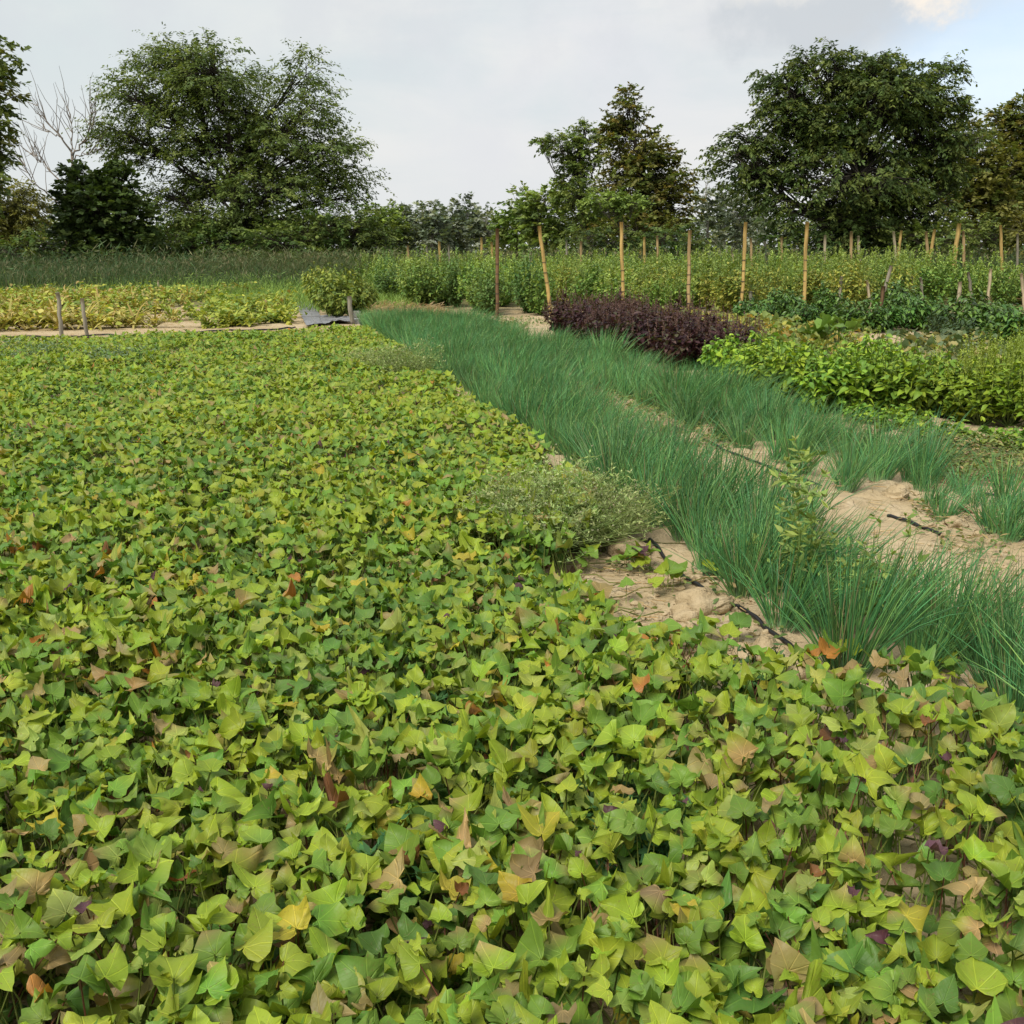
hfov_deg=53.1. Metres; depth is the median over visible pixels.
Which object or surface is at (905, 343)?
squash plant
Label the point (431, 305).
dry straw
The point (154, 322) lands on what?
yellowing plant
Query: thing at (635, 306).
purple basil plant
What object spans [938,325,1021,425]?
green basil plant
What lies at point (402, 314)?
chive clump
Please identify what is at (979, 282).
tomato plant
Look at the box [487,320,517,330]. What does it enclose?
chive clump
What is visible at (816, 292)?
pepper plant
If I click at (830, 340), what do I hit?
squash plant
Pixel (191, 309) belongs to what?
yellowing plant
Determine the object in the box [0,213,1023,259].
wood
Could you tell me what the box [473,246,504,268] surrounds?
tomato plant
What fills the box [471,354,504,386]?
chive clump
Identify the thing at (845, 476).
chive clump
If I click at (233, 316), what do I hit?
yellowing plant
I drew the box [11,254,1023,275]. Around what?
rough grass
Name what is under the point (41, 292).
yellowing plant
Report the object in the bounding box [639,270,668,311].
tomato plant
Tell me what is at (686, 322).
purple basil plant
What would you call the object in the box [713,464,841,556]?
chive clump
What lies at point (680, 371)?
chive clump
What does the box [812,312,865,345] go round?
squash plant
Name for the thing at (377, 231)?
shrub
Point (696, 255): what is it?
tomato plant
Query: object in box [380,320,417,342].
chive clump
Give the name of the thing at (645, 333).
purple basil plant
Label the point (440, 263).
tomato plant
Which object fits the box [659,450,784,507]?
chive clump
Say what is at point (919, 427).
green basil plant
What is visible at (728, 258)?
tomato plant
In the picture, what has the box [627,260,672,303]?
tomato plant
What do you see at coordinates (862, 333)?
squash plant
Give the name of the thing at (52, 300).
yellowing plant
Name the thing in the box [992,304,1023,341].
pepper plant
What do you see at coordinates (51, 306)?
yellowing plant
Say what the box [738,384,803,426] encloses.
chive clump
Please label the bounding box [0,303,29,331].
yellowing plant
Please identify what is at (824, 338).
squash plant
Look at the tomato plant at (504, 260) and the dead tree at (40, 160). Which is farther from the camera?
the dead tree at (40, 160)
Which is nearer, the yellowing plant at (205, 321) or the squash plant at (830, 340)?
the squash plant at (830, 340)
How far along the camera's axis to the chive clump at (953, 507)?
5.79 m
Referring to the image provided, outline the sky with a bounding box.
[0,0,1023,248]
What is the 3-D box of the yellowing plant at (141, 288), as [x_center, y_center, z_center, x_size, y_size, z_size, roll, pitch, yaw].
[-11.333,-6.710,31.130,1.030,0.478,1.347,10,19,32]
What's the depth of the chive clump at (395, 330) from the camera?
15.80 m
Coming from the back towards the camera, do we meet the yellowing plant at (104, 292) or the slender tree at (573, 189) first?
the slender tree at (573, 189)
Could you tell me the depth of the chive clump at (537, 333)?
14.98 m
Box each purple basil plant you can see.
[542,288,576,335]
[544,284,589,337]
[559,291,596,340]
[567,289,614,342]
[577,290,604,313]
[581,298,621,337]
[582,300,623,346]
[592,295,648,351]
[593,286,635,309]
[596,283,633,306]
[596,296,640,333]
[606,295,660,355]
[612,298,668,355]
[622,290,657,313]
[628,298,685,362]
[630,294,670,321]
[638,299,666,315]
[642,306,707,368]
[645,302,682,325]
[654,303,696,350]
[659,285,707,324]
[659,302,706,329]
[665,296,717,364]
[687,311,742,366]
[690,297,736,350]
[701,304,763,343]
[715,312,766,345]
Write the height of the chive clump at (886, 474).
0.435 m
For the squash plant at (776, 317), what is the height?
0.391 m
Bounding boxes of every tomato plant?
[351,249,376,274]
[355,253,379,280]
[368,251,386,279]
[371,252,395,278]
[372,254,402,289]
[373,247,400,283]
[373,263,404,299]
[384,257,404,283]
[389,255,421,297]
[396,251,413,270]
[398,244,447,305]
[398,254,438,299]
[412,248,431,273]
[427,248,447,275]
[429,269,456,304]
[440,246,470,306]
[443,251,462,267]
[448,251,477,297]
[455,251,507,309]
[464,276,504,311]
[465,250,479,265]
[466,250,489,283]
[469,260,510,315]
[472,262,491,281]
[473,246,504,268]
[479,247,502,269]
[481,248,521,306]
[500,247,521,271]
[509,266,552,305]
[510,249,536,286]
[510,258,541,283]
[511,243,551,312]
[520,259,559,314]
[526,248,549,265]
[540,247,572,273]
[542,256,562,275]
[550,248,580,305]
[550,263,575,302]
[558,247,575,264]
[562,255,595,308]
[565,253,586,267]
[573,249,608,289]
[576,249,620,304]
[582,251,608,275]
[590,267,641,304]
[592,248,612,264]
[596,246,638,300]
[599,248,619,272]
[609,243,640,273]
[612,264,653,298]
[614,257,648,281]
[624,251,647,273]
[624,255,656,280]
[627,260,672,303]
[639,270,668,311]
[642,250,660,278]
[642,260,674,291]
[645,247,691,303]
[649,247,667,266]
[655,250,673,267]
[655,252,674,275]
[659,253,704,306]
[662,264,695,309]
[665,246,686,269]
[678,239,727,308]
[694,244,715,264]
[694,249,733,276]
[694,252,727,310]
[706,272,739,312]
[712,245,772,312]
[715,242,730,261]
[715,245,741,279]
[729,259,757,297]
[745,252,783,304]
[748,250,766,266]
[755,241,796,286]
[757,245,790,304]
[770,249,789,269]
[778,265,802,295]
[779,250,808,279]
[781,244,802,267]
[792,253,842,304]
[792,257,818,296]
[797,255,832,290]
[798,251,839,285]
[817,246,843,275]
[822,263,852,288]
[824,250,852,278]
[826,240,876,308]
[833,246,864,267]
[840,250,864,271]
[852,247,880,273]
[856,258,886,307]
[858,253,882,288]
[867,245,901,275]
[870,250,893,266]
[875,246,903,291]
[879,243,922,291]
[892,243,930,295]
[907,246,959,302]
[918,250,946,292]
[927,244,952,272]
[939,244,974,302]
[950,262,973,298]
[962,261,991,304]
[968,251,1005,297]
[984,251,1020,306]
[986,265,1023,298]
[1005,263,1023,304]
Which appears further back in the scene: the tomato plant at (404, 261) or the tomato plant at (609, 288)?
the tomato plant at (404, 261)
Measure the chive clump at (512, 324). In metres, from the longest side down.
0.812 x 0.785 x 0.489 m
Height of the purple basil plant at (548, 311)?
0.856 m
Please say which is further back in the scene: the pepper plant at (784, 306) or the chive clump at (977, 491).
the pepper plant at (784, 306)
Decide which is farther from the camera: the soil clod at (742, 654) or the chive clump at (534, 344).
the chive clump at (534, 344)
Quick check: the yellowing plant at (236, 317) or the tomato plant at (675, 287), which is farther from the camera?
the tomato plant at (675, 287)
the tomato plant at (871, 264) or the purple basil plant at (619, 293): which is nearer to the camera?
the purple basil plant at (619, 293)
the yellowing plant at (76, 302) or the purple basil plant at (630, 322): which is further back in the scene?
the yellowing plant at (76, 302)
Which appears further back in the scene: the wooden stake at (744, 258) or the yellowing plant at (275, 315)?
the wooden stake at (744, 258)
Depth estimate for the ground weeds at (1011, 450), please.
6.96 m
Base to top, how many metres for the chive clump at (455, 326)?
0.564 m
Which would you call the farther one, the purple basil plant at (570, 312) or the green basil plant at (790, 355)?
the purple basil plant at (570, 312)
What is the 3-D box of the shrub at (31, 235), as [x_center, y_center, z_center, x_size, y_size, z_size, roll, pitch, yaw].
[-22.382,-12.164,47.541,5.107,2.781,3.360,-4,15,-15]
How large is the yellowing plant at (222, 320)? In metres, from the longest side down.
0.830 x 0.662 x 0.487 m
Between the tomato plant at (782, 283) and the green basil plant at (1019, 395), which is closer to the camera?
the green basil plant at (1019, 395)
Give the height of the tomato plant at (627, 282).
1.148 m
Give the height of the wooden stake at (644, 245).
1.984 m
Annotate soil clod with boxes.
[608,536,651,557]
[670,602,698,621]
[674,586,734,615]
[678,432,701,445]
[727,641,753,660]
[747,633,790,660]
[787,661,814,680]
[882,483,909,500]
[944,515,968,527]
[959,499,997,512]
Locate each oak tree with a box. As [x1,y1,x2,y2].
[584,81,706,257]
[922,116,1023,263]
[967,89,1023,255]
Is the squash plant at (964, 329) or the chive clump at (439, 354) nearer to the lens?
the chive clump at (439, 354)
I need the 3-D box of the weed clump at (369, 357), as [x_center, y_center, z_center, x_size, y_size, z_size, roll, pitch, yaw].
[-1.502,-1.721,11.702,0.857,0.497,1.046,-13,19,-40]
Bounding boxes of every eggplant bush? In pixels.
[300,261,328,300]
[303,262,342,306]
[307,264,352,309]
[311,267,357,316]
[328,263,368,287]
[343,275,374,313]
[357,273,378,304]
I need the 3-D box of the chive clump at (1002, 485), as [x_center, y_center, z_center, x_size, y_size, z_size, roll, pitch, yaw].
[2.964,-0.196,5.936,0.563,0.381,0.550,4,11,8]
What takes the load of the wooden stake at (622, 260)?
on the ground at (848, 503)
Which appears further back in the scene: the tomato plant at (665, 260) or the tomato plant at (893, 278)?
the tomato plant at (665, 260)
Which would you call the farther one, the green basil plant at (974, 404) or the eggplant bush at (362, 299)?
the eggplant bush at (362, 299)
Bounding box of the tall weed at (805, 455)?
[768,435,839,601]
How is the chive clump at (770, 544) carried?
on the ground at (848, 503)
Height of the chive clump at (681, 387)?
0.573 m
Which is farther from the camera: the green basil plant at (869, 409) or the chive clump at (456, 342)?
the chive clump at (456, 342)
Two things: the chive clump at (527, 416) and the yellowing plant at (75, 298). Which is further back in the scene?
the yellowing plant at (75, 298)
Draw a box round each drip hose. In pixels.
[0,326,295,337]
[641,538,888,713]
[676,426,821,485]
[887,514,941,534]
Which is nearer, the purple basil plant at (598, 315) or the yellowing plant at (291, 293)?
the purple basil plant at (598, 315)
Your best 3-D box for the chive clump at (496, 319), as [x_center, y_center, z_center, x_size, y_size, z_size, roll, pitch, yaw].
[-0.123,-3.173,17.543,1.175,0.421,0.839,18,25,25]
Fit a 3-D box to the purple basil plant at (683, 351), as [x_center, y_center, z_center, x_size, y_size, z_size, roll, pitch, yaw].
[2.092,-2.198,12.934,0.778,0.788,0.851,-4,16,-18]
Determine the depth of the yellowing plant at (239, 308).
21.44 m
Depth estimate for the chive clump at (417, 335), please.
14.21 m
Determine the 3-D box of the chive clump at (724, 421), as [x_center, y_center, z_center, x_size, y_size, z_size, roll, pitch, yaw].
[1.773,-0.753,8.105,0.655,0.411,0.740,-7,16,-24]
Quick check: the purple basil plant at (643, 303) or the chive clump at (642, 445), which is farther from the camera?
the purple basil plant at (643, 303)
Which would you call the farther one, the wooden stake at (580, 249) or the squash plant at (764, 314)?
the wooden stake at (580, 249)
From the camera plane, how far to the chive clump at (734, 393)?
8.69 m
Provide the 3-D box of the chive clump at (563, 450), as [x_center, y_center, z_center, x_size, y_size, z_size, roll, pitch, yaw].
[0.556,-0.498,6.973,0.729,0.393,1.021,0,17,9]
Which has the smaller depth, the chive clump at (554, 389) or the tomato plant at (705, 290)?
the chive clump at (554, 389)
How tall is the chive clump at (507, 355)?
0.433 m
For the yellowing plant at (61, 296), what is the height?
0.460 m
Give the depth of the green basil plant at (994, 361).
9.20 m
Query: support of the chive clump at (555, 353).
on the ground at (848, 503)
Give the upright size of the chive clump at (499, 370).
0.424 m
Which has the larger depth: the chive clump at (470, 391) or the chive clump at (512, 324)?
the chive clump at (512, 324)
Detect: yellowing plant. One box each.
[0,291,36,330]
[0,295,27,316]
[0,299,21,309]
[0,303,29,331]
[0,304,45,328]
[2,294,27,305]
[3,288,29,304]
[6,303,35,320]
[8,298,56,307]
[9,286,32,307]
[10,284,33,293]
[11,302,65,327]
[16,287,54,297]
[19,291,45,304]
[20,304,54,320]
[21,293,48,312]
[22,290,42,300]
[24,294,88,329]
[24,296,81,328]
[25,297,55,309]
[30,283,58,293]
[30,297,78,328]
[32,293,72,311]
[35,297,78,323]
[39,292,75,307]
[44,283,76,292]
[46,287,78,296]
[46,299,104,323]
[51,291,95,304]
[61,294,124,330]
[61,298,112,328]
[62,299,91,311]
[63,289,93,302]
[63,297,102,306]
[64,301,109,327]
[65,301,110,314]
[69,289,122,314]
[77,284,105,295]
[77,285,97,297]
[84,283,113,298]
[84,297,118,307]
[87,301,109,325]
[88,288,119,297]
[88,300,135,329]
[90,294,124,309]
[93,290,131,310]
[97,304,151,325]
[99,295,161,313]
[101,287,129,298]
[104,309,145,328]
[107,299,166,328]
[108,288,149,304]
[113,282,139,291]
[115,285,156,296]
[116,287,145,294]
[117,302,152,315]
[118,290,144,306]
[123,293,150,306]
[124,297,153,318]
[135,299,183,327]
[139,281,159,298]
[140,301,159,313]
[145,285,184,300]
[147,296,180,313]
[147,304,191,322]
[156,287,187,302]
[165,292,201,306]
[168,296,214,320]
[175,285,198,300]
[178,309,227,328]
[180,288,219,301]
[194,294,217,306]
[200,299,235,317]
[203,282,226,295]
[203,297,229,314]
[204,305,248,327]
[206,288,236,303]
[208,304,237,319]
[210,290,244,298]
[210,302,248,319]
[211,289,241,299]
[211,311,246,326]
[217,308,246,325]
[217,309,245,326]
[219,281,256,295]
[224,297,254,310]
[224,300,257,313]
[230,292,260,308]
[232,309,266,326]
[236,281,269,293]
[237,290,265,300]
[237,305,273,324]
[248,297,272,310]
[250,299,282,319]
[255,293,287,305]
[257,290,290,308]
[258,300,294,316]
[259,299,307,324]
[260,290,292,298]
[260,308,280,323]
[262,288,292,298]
[265,310,296,322]
[273,300,303,315]
[279,289,299,300]
[287,282,303,293]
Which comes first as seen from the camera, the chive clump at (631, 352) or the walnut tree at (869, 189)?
the chive clump at (631, 352)
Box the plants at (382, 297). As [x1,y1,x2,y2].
[0,268,424,312]
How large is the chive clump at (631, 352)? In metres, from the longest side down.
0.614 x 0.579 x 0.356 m
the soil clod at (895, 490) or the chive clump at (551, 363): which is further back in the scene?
the chive clump at (551, 363)
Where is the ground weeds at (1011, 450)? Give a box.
[1,280,1023,661]
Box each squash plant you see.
[682,306,721,316]
[697,311,738,320]
[715,310,773,323]
[721,319,774,333]
[741,314,801,330]
[746,332,819,346]
[760,321,796,332]
[763,325,837,338]
[768,311,814,331]
[786,321,828,345]
[798,334,850,349]
[807,337,867,353]
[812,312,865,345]
[820,338,892,352]
[832,326,878,341]
[872,336,948,357]
[881,327,963,342]
[902,345,976,363]
[905,331,996,352]
[924,347,976,366]
[926,336,1002,357]
[944,343,1020,371]
[945,333,1016,348]
[960,327,989,337]
[968,341,1021,354]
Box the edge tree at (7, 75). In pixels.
[0,35,31,218]
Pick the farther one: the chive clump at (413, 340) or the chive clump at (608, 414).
the chive clump at (413, 340)
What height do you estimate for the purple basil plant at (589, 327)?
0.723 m
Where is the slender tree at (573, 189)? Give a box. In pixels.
[527,116,617,255]
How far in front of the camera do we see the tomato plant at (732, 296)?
22.92 m
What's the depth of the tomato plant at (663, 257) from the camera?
35.49 m
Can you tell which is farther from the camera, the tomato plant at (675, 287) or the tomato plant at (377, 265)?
the tomato plant at (377, 265)
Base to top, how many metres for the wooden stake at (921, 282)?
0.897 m
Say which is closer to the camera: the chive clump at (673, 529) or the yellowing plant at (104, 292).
the chive clump at (673, 529)
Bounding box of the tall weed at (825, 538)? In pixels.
[805,510,930,624]
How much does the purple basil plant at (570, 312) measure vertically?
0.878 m
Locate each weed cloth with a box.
[297,302,324,324]
[320,315,349,323]
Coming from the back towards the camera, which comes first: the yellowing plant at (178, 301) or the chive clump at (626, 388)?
the yellowing plant at (178, 301)
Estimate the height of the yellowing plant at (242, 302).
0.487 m
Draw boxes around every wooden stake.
[55,292,63,335]
[80,298,88,334]
[347,296,354,324]
[438,241,440,256]
[480,237,482,256]
[495,228,498,318]
[538,226,552,315]
[580,241,581,260]
[620,222,624,300]
[643,237,645,267]
[656,235,658,259]
[686,230,691,308]
[740,222,746,304]
[749,238,752,264]
[780,237,782,258]
[802,222,808,307]
[823,235,825,260]
[838,276,842,297]
[850,232,852,263]
[857,236,860,262]
[865,280,871,310]
[880,286,885,305]
[884,265,892,290]
[892,231,896,256]
[897,230,902,257]
[919,277,923,296]
[925,231,928,254]
[929,229,935,266]
[947,223,960,300]
[956,281,961,308]
[962,231,965,271]
[967,272,972,297]
[986,269,991,299]
[999,225,1003,269]
[1016,233,1018,270]
[1020,273,1023,308]
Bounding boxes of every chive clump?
[356,305,387,321]
[358,304,391,326]
[359,306,395,326]
[359,313,397,329]
[363,313,404,338]
[367,308,399,322]
[375,314,404,340]
[379,321,432,353]
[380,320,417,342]
[381,306,424,322]
[381,314,423,341]
[385,303,434,320]
[388,309,419,321]
[390,319,426,342]
[393,328,430,356]
[398,323,445,347]
[406,326,459,345]
[408,312,433,322]
[411,334,463,365]
[413,306,452,321]
[413,331,464,359]
[417,345,474,372]
[421,348,474,384]
[424,311,459,323]
[426,310,464,327]
[426,345,480,369]
[429,349,479,381]
[434,329,498,359]
[435,303,468,316]
[441,313,501,336]
[441,340,493,376]
[442,344,486,375]
[443,310,493,327]
[445,354,506,391]
[451,302,494,321]
[458,364,503,395]
[461,364,553,404]
[465,306,501,319]
[466,365,513,398]
[467,309,505,324]
[470,315,510,338]
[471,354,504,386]
[471,373,527,409]
[473,311,507,323]
[473,337,554,373]
[474,355,537,389]
[474,380,595,443]
[476,376,579,430]
[480,337,531,364]
[482,347,539,366]
[483,314,512,325]
[483,318,539,339]
[483,381,553,420]
[484,353,548,388]
[484,374,562,410]
[486,328,519,341]
[487,315,530,329]
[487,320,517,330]
[488,321,533,336]
[492,318,531,333]
[492,329,536,353]
[496,366,552,395]
[497,365,564,405]
[501,343,569,363]
[504,327,543,344]
[505,337,555,353]
[506,350,568,386]
[507,332,539,352]
[509,325,544,340]
[509,359,612,399]
[510,367,579,401]
[514,375,624,428]
[517,362,583,384]
[519,369,601,409]
[519,397,579,445]
[522,353,611,400]
[526,327,556,343]
[530,407,649,468]
[532,353,606,380]
[532,406,604,454]
[533,326,584,345]
[538,366,622,415]
[540,331,569,350]
[540,344,597,377]
[542,331,594,363]
[543,369,633,407]
[545,322,590,341]
[546,342,608,380]
[547,390,629,445]
[547,406,634,462]
[548,326,598,350]
[550,404,682,495]
[560,399,635,446]
[568,375,665,430]
[570,397,715,468]
[575,344,601,363]
[578,323,643,360]
[581,385,676,434]
[582,401,679,472]
[583,402,669,452]
[585,427,743,480]
[591,325,650,362]
[592,356,652,391]
[596,348,642,374]
[599,441,689,507]
[602,349,684,390]
[605,453,771,542]
[606,426,702,481]
[608,346,658,370]
[608,348,658,375]
[608,357,680,397]
[612,391,725,476]
[614,346,655,363]
[616,440,748,527]
[622,366,682,406]
[622,426,727,498]
[623,348,690,382]
[631,415,722,448]
[634,355,716,403]
[637,358,741,418]
[642,371,736,411]
[644,365,700,389]
[644,381,724,427]
[647,360,686,376]
[651,355,723,397]
[651,469,760,551]
[651,486,882,598]
[652,362,711,379]
[653,430,789,520]
[657,411,761,484]
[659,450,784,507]
[666,380,722,420]
[672,503,777,575]
[675,502,800,581]
[687,353,758,396]
[689,359,785,412]
[691,368,795,420]
[691,491,890,592]
[692,353,776,408]
[697,393,793,440]
[698,433,832,519]
[698,528,915,632]
[704,397,775,449]
[711,383,796,428]
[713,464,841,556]
[714,383,783,422]
[718,475,819,539]
[722,370,801,418]
[727,524,1007,674]
[731,451,875,535]
[734,376,837,440]
[734,401,832,463]
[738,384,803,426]
[749,491,933,612]
[754,401,841,442]
[760,388,829,419]
[769,389,850,431]
[775,419,865,475]
[779,549,924,636]
[780,394,880,453]
[781,398,879,443]
[788,395,889,451]
[791,501,953,594]
[808,429,908,492]
[814,420,901,476]
[821,525,1015,647]
[829,414,906,461]
[829,523,1003,617]
[837,415,939,481]
[844,402,983,469]
[857,401,990,482]
[878,540,1023,637]
[880,583,1009,672]
[888,527,1023,669]
[892,443,947,483]
[899,439,955,491]
[903,591,1023,694]
[911,460,982,506]
[911,546,1023,670]
[919,472,991,521]
[923,621,1023,734]
[925,588,1023,703]
[929,456,997,494]
[933,471,1023,534]
[954,468,1021,510]
[960,580,1023,710]
[964,547,1023,676]
[970,446,1023,506]
[971,484,1023,525]
[986,498,1023,542]
[998,484,1023,539]
[1007,476,1023,518]
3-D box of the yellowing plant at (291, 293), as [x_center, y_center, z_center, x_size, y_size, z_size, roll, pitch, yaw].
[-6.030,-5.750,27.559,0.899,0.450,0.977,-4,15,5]
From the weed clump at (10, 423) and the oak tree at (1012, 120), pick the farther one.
the oak tree at (1012, 120)
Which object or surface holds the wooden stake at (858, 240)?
on the ground at (848, 503)
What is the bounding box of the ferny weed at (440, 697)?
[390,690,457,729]
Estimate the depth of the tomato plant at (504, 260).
32.24 m
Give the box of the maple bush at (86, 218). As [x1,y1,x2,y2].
[35,156,164,263]
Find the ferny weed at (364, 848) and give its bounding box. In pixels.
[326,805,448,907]
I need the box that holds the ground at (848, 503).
[0,249,1023,1023]
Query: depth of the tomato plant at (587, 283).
23.78 m
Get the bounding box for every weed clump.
[0,333,71,359]
[1,421,77,452]
[40,340,158,367]
[331,344,389,366]
[342,341,420,381]
[362,334,446,375]
[442,478,563,544]
[454,479,561,543]
[463,462,599,514]
[467,476,647,562]
[469,444,642,509]
[508,465,683,547]
[559,467,686,537]
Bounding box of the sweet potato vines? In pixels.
[0,321,1023,1023]
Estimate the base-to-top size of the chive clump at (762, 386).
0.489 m
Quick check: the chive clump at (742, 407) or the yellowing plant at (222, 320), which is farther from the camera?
the yellowing plant at (222, 320)
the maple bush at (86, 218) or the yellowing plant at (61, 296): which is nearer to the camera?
the yellowing plant at (61, 296)
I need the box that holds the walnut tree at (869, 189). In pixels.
[695,37,1004,260]
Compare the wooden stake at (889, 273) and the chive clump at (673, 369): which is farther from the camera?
the wooden stake at (889, 273)
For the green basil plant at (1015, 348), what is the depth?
9.13 m
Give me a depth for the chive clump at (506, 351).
11.00 m
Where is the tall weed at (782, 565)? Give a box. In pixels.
[747,515,821,591]
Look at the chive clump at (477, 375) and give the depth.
9.93 m
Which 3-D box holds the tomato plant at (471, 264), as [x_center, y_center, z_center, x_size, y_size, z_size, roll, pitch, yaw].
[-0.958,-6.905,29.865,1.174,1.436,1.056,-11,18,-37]
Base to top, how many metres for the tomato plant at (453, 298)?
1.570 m
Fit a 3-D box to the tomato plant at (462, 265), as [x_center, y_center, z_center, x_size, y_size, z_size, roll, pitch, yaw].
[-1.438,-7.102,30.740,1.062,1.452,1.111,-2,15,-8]
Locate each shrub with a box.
[0,219,80,264]
[131,217,262,263]
[226,194,372,260]
[304,202,415,259]
[549,222,650,259]
[629,222,722,260]
[755,224,870,260]
[813,225,924,259]
[879,218,980,258]
[925,210,1022,273]
[992,205,1023,264]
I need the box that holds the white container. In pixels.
[353,311,360,317]
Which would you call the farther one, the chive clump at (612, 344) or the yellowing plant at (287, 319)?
the yellowing plant at (287, 319)
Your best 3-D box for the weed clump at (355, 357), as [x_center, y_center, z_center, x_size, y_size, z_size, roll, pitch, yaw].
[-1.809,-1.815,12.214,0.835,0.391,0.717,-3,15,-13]
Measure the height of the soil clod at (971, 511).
0.114 m
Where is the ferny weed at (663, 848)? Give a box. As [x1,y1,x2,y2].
[576,787,701,875]
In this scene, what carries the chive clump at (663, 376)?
on the ground at (848, 503)
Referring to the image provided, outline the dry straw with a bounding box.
[1,277,1023,648]
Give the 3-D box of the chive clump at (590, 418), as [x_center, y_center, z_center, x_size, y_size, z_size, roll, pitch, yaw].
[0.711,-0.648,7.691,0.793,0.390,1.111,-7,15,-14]
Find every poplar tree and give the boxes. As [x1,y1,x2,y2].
[354,193,411,251]
[376,198,419,253]
[394,200,429,256]
[404,199,458,258]
[428,200,473,253]
[445,191,489,259]
[459,202,500,256]
[688,167,728,259]
[703,180,744,254]
[714,182,766,253]
[729,197,787,259]
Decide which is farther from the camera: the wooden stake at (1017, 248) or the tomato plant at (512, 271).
the wooden stake at (1017, 248)
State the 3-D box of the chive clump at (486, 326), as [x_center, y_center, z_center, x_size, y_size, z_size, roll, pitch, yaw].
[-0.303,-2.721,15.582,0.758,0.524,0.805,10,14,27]
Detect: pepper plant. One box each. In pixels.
[732,296,764,320]
[746,302,775,321]
[757,283,803,312]
[769,291,809,321]
[782,300,821,326]
[804,304,832,318]
[806,279,835,305]
[811,287,849,310]
[829,299,859,322]
[831,298,873,329]
[849,300,892,332]
[861,273,928,308]
[866,300,904,331]
[882,289,928,327]
[901,294,947,329]
[918,294,950,311]
[922,307,959,334]
[934,314,980,342]
[936,289,1004,324]
[955,302,1001,330]
[978,308,1023,342]
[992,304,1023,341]
[993,298,1023,311]
[998,302,1013,319]
[1014,327,1023,342]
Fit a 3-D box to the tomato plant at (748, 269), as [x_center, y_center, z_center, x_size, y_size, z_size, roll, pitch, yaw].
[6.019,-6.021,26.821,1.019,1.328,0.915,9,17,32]
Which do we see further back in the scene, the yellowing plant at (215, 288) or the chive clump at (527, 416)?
the yellowing plant at (215, 288)
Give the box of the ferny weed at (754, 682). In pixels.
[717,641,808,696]
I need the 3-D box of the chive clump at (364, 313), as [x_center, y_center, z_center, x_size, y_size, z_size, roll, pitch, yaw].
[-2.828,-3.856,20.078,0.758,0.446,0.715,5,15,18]
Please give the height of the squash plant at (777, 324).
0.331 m
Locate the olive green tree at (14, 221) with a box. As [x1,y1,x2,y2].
[0,176,59,261]
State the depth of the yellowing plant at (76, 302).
22.95 m
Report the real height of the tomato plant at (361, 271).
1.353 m
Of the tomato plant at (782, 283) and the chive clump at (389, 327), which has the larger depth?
the tomato plant at (782, 283)
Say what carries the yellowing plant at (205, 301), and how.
on the ground at (848, 503)
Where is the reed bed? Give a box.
[0,239,1023,292]
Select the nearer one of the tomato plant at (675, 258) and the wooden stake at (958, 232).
the wooden stake at (958, 232)
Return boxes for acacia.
[576,186,655,255]
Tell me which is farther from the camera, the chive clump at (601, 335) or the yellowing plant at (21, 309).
the yellowing plant at (21, 309)
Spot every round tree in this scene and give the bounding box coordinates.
[483,180,541,258]
[512,179,581,259]
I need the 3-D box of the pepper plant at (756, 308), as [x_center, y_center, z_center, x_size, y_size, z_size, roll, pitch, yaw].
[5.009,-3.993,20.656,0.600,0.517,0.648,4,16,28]
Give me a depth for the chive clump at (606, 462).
6.22 m
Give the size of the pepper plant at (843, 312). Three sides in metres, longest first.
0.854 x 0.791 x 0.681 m
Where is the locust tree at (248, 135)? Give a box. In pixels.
[61,22,395,256]
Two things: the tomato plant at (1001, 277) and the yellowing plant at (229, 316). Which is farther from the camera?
the tomato plant at (1001, 277)
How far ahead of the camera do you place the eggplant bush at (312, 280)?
25.10 m
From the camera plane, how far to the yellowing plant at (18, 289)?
30.11 m
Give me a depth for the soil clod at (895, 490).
6.27 m
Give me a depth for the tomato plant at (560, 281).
26.38 m
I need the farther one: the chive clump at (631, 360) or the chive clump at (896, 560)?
the chive clump at (631, 360)
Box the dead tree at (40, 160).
[4,67,121,249]
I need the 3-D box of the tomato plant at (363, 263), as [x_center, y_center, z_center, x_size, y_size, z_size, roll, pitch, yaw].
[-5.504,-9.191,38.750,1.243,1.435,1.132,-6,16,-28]
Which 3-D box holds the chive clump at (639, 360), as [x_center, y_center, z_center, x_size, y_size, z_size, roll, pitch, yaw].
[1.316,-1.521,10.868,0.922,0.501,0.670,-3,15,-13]
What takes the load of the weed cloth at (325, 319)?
on the ground at (848, 503)
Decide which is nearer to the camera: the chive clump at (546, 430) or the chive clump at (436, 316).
the chive clump at (546, 430)
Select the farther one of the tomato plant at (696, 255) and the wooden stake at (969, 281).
the tomato plant at (696, 255)
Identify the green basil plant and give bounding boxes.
[697,328,750,390]
[712,337,743,361]
[722,331,789,395]
[731,330,763,378]
[739,321,791,363]
[745,334,826,404]
[759,329,800,348]
[777,342,804,368]
[785,335,829,359]
[786,343,865,413]
[789,349,823,405]
[792,341,842,372]
[826,351,855,364]
[831,331,869,356]
[832,346,905,412]
[834,326,907,365]
[839,399,885,421]
[852,340,918,405]
[864,404,923,431]
[873,347,950,414]
[874,339,945,377]
[889,402,936,426]
[904,416,937,435]
[905,344,978,413]
[917,416,980,442]
[922,332,1013,418]
[931,363,992,421]
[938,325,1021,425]
[950,416,1005,445]
[957,335,1014,406]
[961,325,1023,425]
[972,336,1023,417]
[978,322,1023,402]
[979,425,1021,447]
[988,330,1023,410]
[999,427,1023,449]
[1000,354,1023,420]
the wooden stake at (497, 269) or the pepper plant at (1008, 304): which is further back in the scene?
the wooden stake at (497, 269)
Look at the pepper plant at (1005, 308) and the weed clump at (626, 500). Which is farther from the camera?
the pepper plant at (1005, 308)

